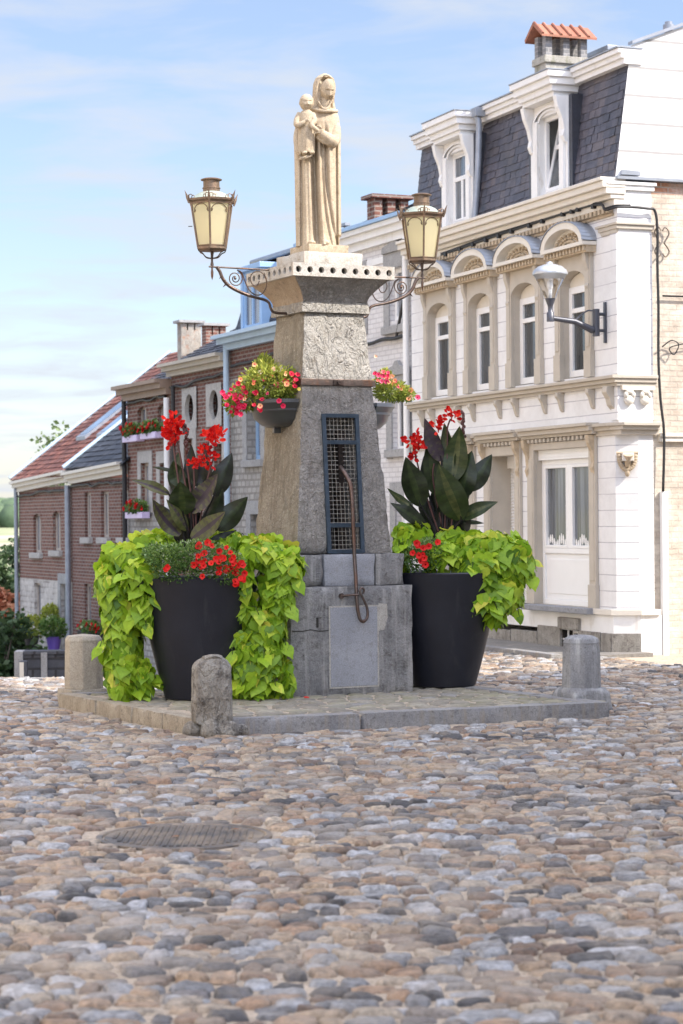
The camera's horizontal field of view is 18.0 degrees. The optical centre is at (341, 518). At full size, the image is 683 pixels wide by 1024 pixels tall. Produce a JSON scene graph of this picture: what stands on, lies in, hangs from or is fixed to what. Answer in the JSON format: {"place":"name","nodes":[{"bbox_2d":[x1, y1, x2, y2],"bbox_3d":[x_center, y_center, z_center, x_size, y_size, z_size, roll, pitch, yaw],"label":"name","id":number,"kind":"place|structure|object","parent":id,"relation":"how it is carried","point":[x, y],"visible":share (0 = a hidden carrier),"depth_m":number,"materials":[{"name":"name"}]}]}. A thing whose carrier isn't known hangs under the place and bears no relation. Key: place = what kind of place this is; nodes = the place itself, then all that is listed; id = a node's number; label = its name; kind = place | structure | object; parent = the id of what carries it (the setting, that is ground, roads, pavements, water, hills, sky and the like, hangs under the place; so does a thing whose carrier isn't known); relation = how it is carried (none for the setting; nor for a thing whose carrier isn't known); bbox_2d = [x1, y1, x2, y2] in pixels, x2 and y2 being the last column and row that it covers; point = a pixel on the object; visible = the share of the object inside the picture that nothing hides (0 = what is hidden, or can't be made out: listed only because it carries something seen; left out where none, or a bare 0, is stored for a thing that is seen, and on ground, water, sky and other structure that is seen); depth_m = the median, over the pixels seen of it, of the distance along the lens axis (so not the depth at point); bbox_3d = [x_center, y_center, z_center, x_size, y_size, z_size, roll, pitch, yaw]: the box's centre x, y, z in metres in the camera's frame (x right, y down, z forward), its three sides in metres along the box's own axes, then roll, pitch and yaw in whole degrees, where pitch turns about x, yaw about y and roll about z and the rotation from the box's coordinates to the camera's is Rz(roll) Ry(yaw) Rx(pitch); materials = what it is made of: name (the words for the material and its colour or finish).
{"place":"outdoors","nodes":[
{"label":"outdoors","id":0,"kind":"place"},
{"bbox_2d":[0,527,18,573],"bbox_3d":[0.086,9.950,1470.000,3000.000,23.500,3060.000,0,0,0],"label":"ground","id":1,"kind":"structure","parent":0,"point":[6,534],"depth_m":423.90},
{"bbox_2d":[0,497,18,527],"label":"wood","id":2,"kind":"object","parent":1,"relation":"on","point":[6,512],"visible":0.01,"depth_m":480.92,"materials":[{"name":"green plant"}]},
{"bbox_2d":[0,558,19,603],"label":"tree","id":3,"kind":"object","parent":1,"relation":"on","point":[7,580],"visible":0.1,"depth_m":56.92,"materials":[{"name":"green plant"}]},
{"bbox_2d":[0,536,19,594],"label":"tree","id":4,"kind":"object","parent":1,"relation":"on","point":[7,557],"visible":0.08,"depth_m":59.52,"materials":[{"name":"green plant"}]},
{"bbox_2d":[0,587,19,626],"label":"orange tree","id":5,"kind":"object","parent":1,"relation":"on","point":[5,604],"visible":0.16,"depth_m":55.71,"materials":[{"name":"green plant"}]},
{"bbox_2d":[0,628,43,672],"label":"shrub","id":6,"kind":"object","parent":1,"relation":"on","point":[22,646],"visible":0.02,"depth_m":49.53,"materials":[{"name":"green plant"}]},
{"bbox_2d":[19,660,27,676],"bbox_3d":[-4.964,2.638,33.604,0.120,0.820,0.132,0,0,0],"label":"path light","id":7,"kind":"object","parent":1,"relation":"on","point":[23,668],"visible":0.47,"depth_m":33.55,"materials":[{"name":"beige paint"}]},
{"bbox_2d":[0,607,47,676],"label":"shrub","id":8,"kind":"object","parent":1,"relation":"on","point":[7,650],"visible":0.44,"depth_m":45.98,"materials":[{"name":"green plant"}]},
{"bbox_2d":[11,420,70,558],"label":"tree","id":9,"kind":"object","parent":1,"relation":"on","point":[56,422],"visible":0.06,"depth_m":62.12,"materials":[{"name":"green plant"}]},
{"bbox_2d":[14,649,143,677],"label":"garden wall","id":10,"kind":"structure","parent":1,"relation":"on","point":[46,663],"depth_m":34.02,"materials":[{"name":"stone"}]},
{"bbox_2d":[17,613,44,649],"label":"potted shrub","id":11,"kind":"object","parent":10,"relation":"on","point":[36,621],"visible":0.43,"depth_m":48.41,"materials":[{"name":"green plant"}]},
{"bbox_2d":[38,614,68,649],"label":"potted shrub","id":12,"kind":"object","parent":10,"relation":"on","point":[53,642],"visible":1,"depth_m":46.76,"materials":[{"name":"green plant"}]},
{"bbox_2d":[60,415,129,634],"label":"brick house","id":13,"kind":"structure","parent":1,"relation":"on","point":[96,497],"depth_m":47.42,"materials":[{"name":"brick"}]},
{"bbox_2d":[76,619,102,637],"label":"window box","id":14,"kind":"object","parent":13,"relation":"attached to","point":[84,627],"visible":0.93,"depth_m":46.75,"materials":[{"name":"green plant"}]},
{"bbox_2d":[88,492,90,536],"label":"window","id":15,"kind":"structure","parent":13,"relation":"in","point":[89,493],"depth_m":47.75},
{"bbox_2d":[88,584,90,619],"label":"window","id":16,"kind":"structure","parent":13,"relation":"in","point":[89,585],"depth_m":47.81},
{"bbox_2d":[104,491,108,536],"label":"window","id":17,"kind":"structure","parent":13,"relation":"in","point":[106,493],"depth_m":46.62,"materials":[{"name":"grey glass"}]},
{"bbox_2d":[127,490,127,536],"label":"window","id":18,"kind":"structure","parent":13,"relation":"in","point":[127,490],"depth_m":45.27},
{"bbox_2d":[9,320,229,649],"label":"brick house","id":19,"kind":"structure","parent":1,"relation":"on","point":[45,538],"depth_m":51.46,"materials":[{"name":"brick"}]},
{"bbox_2d":[36,514,40,552],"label":"window","id":20,"kind":"structure","parent":19,"relation":"in","point":[38,521],"depth_m":51.65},
{"bbox_2d":[37,583,40,629],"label":"window","id":21,"kind":"structure","parent":19,"relation":"in","point":[38,584],"depth_m":51.63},
{"bbox_2d":[39,602,58,628],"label":"wall planter","id":22,"kind":"object","parent":19,"relation":"attached to","point":[48,609],"visible":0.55,"depth_m":49.62,"materials":[{"name":"green plant"}]},
{"bbox_2d":[56,512,60,550],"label":"window","id":23,"kind":"structure","parent":19,"relation":"in","point":[58,520],"depth_m":50.06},
{"bbox_2d":[64,584,65,638],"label":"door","id":24,"kind":"structure","parent":19,"relation":"in","point":[64,584],"depth_m":49.53,"materials":[{"name":"grey"}]},
{"bbox_2d":[111,328,235,674],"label":"brick house","id":25,"kind":"structure","parent":1,"relation":"on","point":[150,399],"depth_m":43.75,"materials":[{"name":"brick"}]},
{"bbox_2d":[119,421,144,442],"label":"window box","id":26,"kind":"object","parent":25,"relation":"attached to","point":[127,437],"visible":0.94,"depth_m":43.98,"materials":[{"name":"white plastic"}]},
{"bbox_2d":[122,498,149,518],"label":"window box","id":27,"kind":"object","parent":25,"relation":"attached to","point":[142,506],"visible":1,"depth_m":43.69,"materials":[{"name":"green plant"}]},
{"bbox_2d":[141,407,146,422],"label":"window","id":28,"kind":"structure","parent":25,"relation":"in","point":[143,412],"depth_m":44.19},
{"bbox_2d":[145,463,148,504],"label":"window","id":29,"kind":"structure","parent":25,"relation":"in","point":[146,464],"depth_m":44.04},
{"bbox_2d":[137,418,163,439],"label":"window box","id":30,"kind":"object","parent":25,"relation":"attached to","point":[145,431],"visible":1,"depth_m":42.87,"materials":[{"name":"green plant"}]},
{"bbox_2d":[161,405,163,427],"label":"window","id":31,"kind":"structure","parent":25,"relation":"in","point":[162,409],"depth_m":43.06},
{"bbox_2d":[157,329,235,575],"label":"brick house","id":32,"kind":"structure","parent":1,"relation":"on","point":[196,387],"depth_m":40.82,"materials":[{"name":"brick"}]},
{"bbox_2d":[191,397,196,421],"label":"window","id":33,"kind":"structure","parent":32,"relation":"in","point":[191,397],"depth_m":41.60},
{"bbox_2d":[216,394,217,414],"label":"window","id":34,"kind":"structure","parent":32,"relation":"in","point":[216,394],"depth_m":40.35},
{"bbox_2d":[210,247,293,535],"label":"stone house","id":35,"kind":"structure","parent":1,"relation":"on","point":[248,340],"depth_m":38.48,"materials":[{"name":"stone"}]},
{"bbox_2d":[256,421,259,458],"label":"window","id":36,"kind":"structure","parent":35,"relation":"in","point":[257,424],"depth_m":38.49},
{"bbox_2d":[293,181,679,630],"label":"whitewashed house","id":37,"kind":"structure","parent":1,"relation":"on","point":[375,236],"depth_m":32.88,"materials":[{"name":"brick"}]},
{"bbox_2d":[395,268,401,319],"bbox_3d":[0.929,-3.408,32.704,0.050,0.800,0.470,0,0,-23],"label":"window","id":38,"kind":"structure","parent":37,"relation":"in","point":[398,272],"depth_m":32.86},
{"bbox_2d":[397,401,403,448],"bbox_3d":[0.980,-1.478,32.633,0.050,0.900,0.510,0,0,-24],"label":"window","id":39,"kind":"structure","parent":37,"relation":"in","point":[399,405],"depth_m":32.80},
{"bbox_2d":[485,645,559,658],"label":"pavement kerb","id":40,"kind":"structure","parent":1,"relation":"on","point":[536,654],"depth_m":26.09,"materials":[{"name":"stone"}]},
{"bbox_2d":[395,21,682,654],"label":"corner house","id":41,"kind":"structure","parent":1,"relation":"on","point":[563,423],"depth_m":27.18,"materials":[{"name":"beige paint"}]},
{"bbox_2d":[435,305,448,396],"bbox_3d":[1.530,-2.428,30.985,0.052,1.310,0.760,0,0,-21],"label":"window","id":42,"kind":"structure","parent":41,"relation":"in","point":[441,320],"depth_m":31.18,"materials":[{"name":"white glass"}]},
{"bbox_2d":[453,151,465,222],"bbox_3d":[1.725,-4.675,30.366,0.055,1.000,0.650,0,0,-21],"label":"window","id":43,"kind":"structure","parent":41,"relation":"in","point":[459,210],"depth_m":30.48,"materials":[{"name":"white glass"}]},
{"bbox_2d":[476,295,489,390],"bbox_3d":[2.034,-2.433,29.673,0.052,1.310,0.710,0,0,-21],"label":"window","id":44,"kind":"structure","parent":41,"relation":"in","point":[482,311],"depth_m":29.84,"materials":[{"name":"white glass"}]},
{"bbox_2d":[520,285,534,384],"bbox_3d":[2.534,-2.437,28.382,0.052,1.310,0.720,0,0,-21],"label":"window","id":45,"kind":"structure","parent":41,"relation":"in","point":[527,301],"depth_m":28.55,"materials":[{"name":"white glass"}]},
{"bbox_2d":[544,114,558,193],"bbox_3d":[2.952,-4.686,27.736,0.459,1.000,0.600,0,0,-21],"label":"window","id":46,"kind":"structure","parent":41,"relation":"in","point":[551,173],"depth_m":27.89,"materials":[{"name":"white glass"}]},
{"bbox_2d":[440,202,682,491],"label":"facade cable","id":47,"kind":"object","parent":41,"relation":"attached to","point":[594,205],"visible":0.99,"depth_m":26.14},
{"bbox_2d":[538,447,588,606],"bbox_3d":[2.902,0.115,27.411,0.104,2.000,1.540,0,0,-21],"label":"door","id":48,"kind":"structure","parent":41,"relation":"in","point":[565,477],"depth_m":27.53,"materials":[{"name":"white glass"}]},
{"bbox_2d":[532,261,606,342],"bbox_3d":[2.778,-2.623,26.102,0.975,0.974,0.432,0,0,-21],"label":"street lamp","id":49,"kind":"object","parent":41,"relation":"attached to","point":[549,276],"visible":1,"depth_m":25.96,"materials":[{"name":"grey glass"}]},
{"bbox_2d":[569,273,584,377],"bbox_3d":[3.042,-2.441,27.067,0.052,1.310,0.680,0,0,-21],"label":"window","id":50,"kind":"structure","parent":41,"relation":"in","point":[576,290],"depth_m":27.23,"materials":[{"name":"white glass"}]},
{"bbox_2d":[0,654,682,1023],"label":"cobble bedding","id":51,"kind":"object","parent":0,"point":[666,660],"visible":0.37,"depth_m":9.07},
{"bbox_2d":[96,823,271,851],"bbox_3d":[-0.840,1.724,11.491,0.940,0.067,0.940,0,0,0],"label":"manhole cover","id":52,"kind":"object","parent":51,"relation":"on","point":[209,836],"visible":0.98,"depth_m":11.45,"materials":[{"name":"metal"}]},
{"bbox_2d":[58,685,608,736],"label":"stone platform","id":53,"kind":"structure","parent":51,"relation":"on","point":[421,706],"depth_m":17.92,"materials":[{"name":"stone"}]},
{"bbox_2d":[57,634,106,697],"bbox_3d":[-2.373,1.395,19.806,0.394,0.662,0.393,0,0,-27],"label":"stone bollard","id":54,"kind":"object","parent":53,"relation":"on","point":[83,672],"visible":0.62,"depth_m":19.66,"materials":[{"name":"beige stone"}]},
{"bbox_2d":[144,575,257,700],"bbox_3d":[-1.267,1.053,18.924,1.090,1.072,1.090,0,0,0],"label":"planter","id":55,"kind":"object","parent":53,"relation":"on","point":[195,619],"visible":0.58,"depth_m":18.52,"materials":[{"name":"plastic"}]},
{"bbox_2d":[91,528,177,701],"bbox_3d":[-1.777,0.927,18.889,0.838,1.708,0.886,0,0,0],"label":"sweet potato vine","id":56,"kind":"object","parent":55,"relation":"in","point":[124,576],"visible":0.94,"depth_m":18.70,"materials":[{"name":"green plant"}]},
{"bbox_2d":[132,410,247,550],"bbox_3d":[-1.331,-0.332,18.870,1.012,1.246,0.411,0,0,0],"label":"canna plant","id":57,"kind":"object","parent":55,"relation":"in","point":[182,517],"visible":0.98,"depth_m":18.87,"materials":[{"name":"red plant"}]},
{"bbox_2d":[141,537,247,586],"bbox_3d":[-1.271,0.378,18.509,0.945,0.432,0.500,0,0,0],"label":"petunia plant","id":58,"kind":"object","parent":55,"relation":"in","point":[175,551],"visible":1,"depth_m":18.38,"materials":[{"name":"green plant"}]},
{"bbox_2d":[209,529,308,701],"bbox_3d":[-0.784,0.865,18.888,0.974,1.604,0.725,0,0,22],"label":"sweet potato vine","id":59,"kind":"object","parent":55,"relation":"in","point":[258,660],"visible":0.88,"depth_m":18.69,"materials":[{"name":"green plant"}]},
{"bbox_2d":[246,251,412,696],"bbox_3d":[-0.166,-0.408,19.796,1.240,4.027,1.327,0,0,-26],"label":"monument","id":60,"kind":"object","parent":53,"relation":"on","point":[322,498],"visible":0.87,"depth_m":19.45,"materials":[{"name":"grey stone"}]},
{"bbox_2d":[185,177,286,314],"bbox_3d":[-0.955,-2.460,19.462,0.998,1.209,0.463,0,0,-26],"label":"wall lantern","id":61,"kind":"object","parent":60,"relation":"attached to","point":[211,204],"depth_m":19.26,"materials":[{"name":"glass"}]},
{"bbox_2d":[246,398,298,432],"bbox_3d":[-0.689,-0.924,19.587,0.325,0.300,0.728,0,0,-26],"label":"hanging basket","id":62,"kind":"object","parent":60,"relation":"attached to","point":[274,416],"visible":0.9,"depth_m":19.40,"materials":[{"name":"plastic"}]},
{"bbox_2d":[220,350,300,417],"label":"mixed petunias","id":63,"kind":"object","parent":62,"relation":"in","point":[263,371],"visible":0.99,"depth_m":19.41,"materials":[{"name":"green plant"}]},
{"bbox_2d":[290,73,348,254],"bbox_3d":[-0.241,-3.259,19.795,0.501,1.689,0.454,0,0,-26],"label":"statue","id":64,"kind":"object","parent":60,"relation":"on","point":[317,147],"visible":0.99,"depth_m":19.70,"materials":[{"name":"stone"}]},
{"bbox_2d":[374,403,394,428],"bbox_3d":[0.311,-0.908,20.081,0.325,0.300,0.728,0,0,-26],"label":"hanging basket","id":65,"kind":"object","parent":60,"relation":"attached to","point":[384,411],"visible":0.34,"depth_m":19.80,"materials":[{"name":"plastic"}]},
{"bbox_2d":[372,355,420,403],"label":"mixed petunias","id":66,"kind":"object","parent":65,"relation":"in","point":[383,391],"visible":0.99,"depth_m":20.01,"materials":[{"name":"green plant"}]},
{"bbox_2d":[364,193,446,318],"bbox_3d":[0.548,-2.462,20.205,0.996,1.209,0.487,0,0,-26],"label":"wall lantern","id":67,"kind":"object","parent":60,"relation":"attached to","point":[421,218],"depth_m":20.20,"materials":[{"name":"glass"}]},
{"bbox_2d":[403,570,488,687],"bbox_3d":[0.958,1.034,20.084,1.090,1.072,1.090,0,0,0],"label":"planter","id":68,"kind":"object","parent":53,"relation":"on","point":[449,636],"visible":0.67,"depth_m":19.70,"materials":[{"name":"plastic"}]},
{"bbox_2d":[402,536,445,572],"bbox_3d":[0.756,0.334,19.681,0.422,0.355,0.342,0,0,0],"label":"petunia plant","id":69,"kind":"object","parent":68,"relation":"in","point":[418,546],"visible":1,"depth_m":19.60,"materials":[{"name":"red plant"}]},
{"bbox_2d":[387,406,496,541],"bbox_3d":[0.938,-0.371,20.010,1.030,1.354,0.362,0,0,0],"label":"canna plant","id":70,"kind":"object","parent":68,"relation":"in","point":[455,479],"visible":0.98,"depth_m":20.02,"materials":[{"name":"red plant"}]},
{"bbox_2d":[390,521,543,631],"bbox_3d":[1.160,0.535,19.961,1.472,1.053,0.818,0,0,0],"label":"sweet potato vine","id":71,"kind":"object","parent":68,"relation":"in","point":[506,564],"visible":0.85,"depth_m":19.79,"materials":[{"name":"green plant"}]},
{"bbox_2d":[552,634,612,709],"bbox_3d":[2.092,1.349,18.730,0.399,0.674,0.400,0,0,-26],"label":"stone bollard","id":72,"kind":"object","parent":53,"relation":"on","point":[581,668],"visible":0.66,"depth_m":18.60,"materials":[{"name":"grey stone"}]},
{"bbox_2d":[0,650,682,1023],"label":"cobblestones","id":73,"kind":"structure","parent":51,"relation":"on","point":[642,694],"depth_m":10.38,"materials":[{"name":"grey stone"}]},
{"bbox_2d":[182,653,249,737],"bbox_3d":[-0.990,1.403,16.886,0.446,0.682,0.418,0,0,30],"label":"stone bollard","id":74,"kind":"object","parent":73,"relation":"on","point":[211,697],"visible":0.96,"depth_m":16.76,"materials":[{"name":"grey stone"}]},
{"bbox_2d":[0,0,682,497],"label":"sky","id":75,"kind":"structure","parent":0,"point":[111,111],"materials":[{"name":"blue"}]},
{"bbox_2d":[486,638,652,658],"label":"pavement","id":76,"kind":"structure","parent":0,"point":[527,646],"depth_m":27.08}
]}

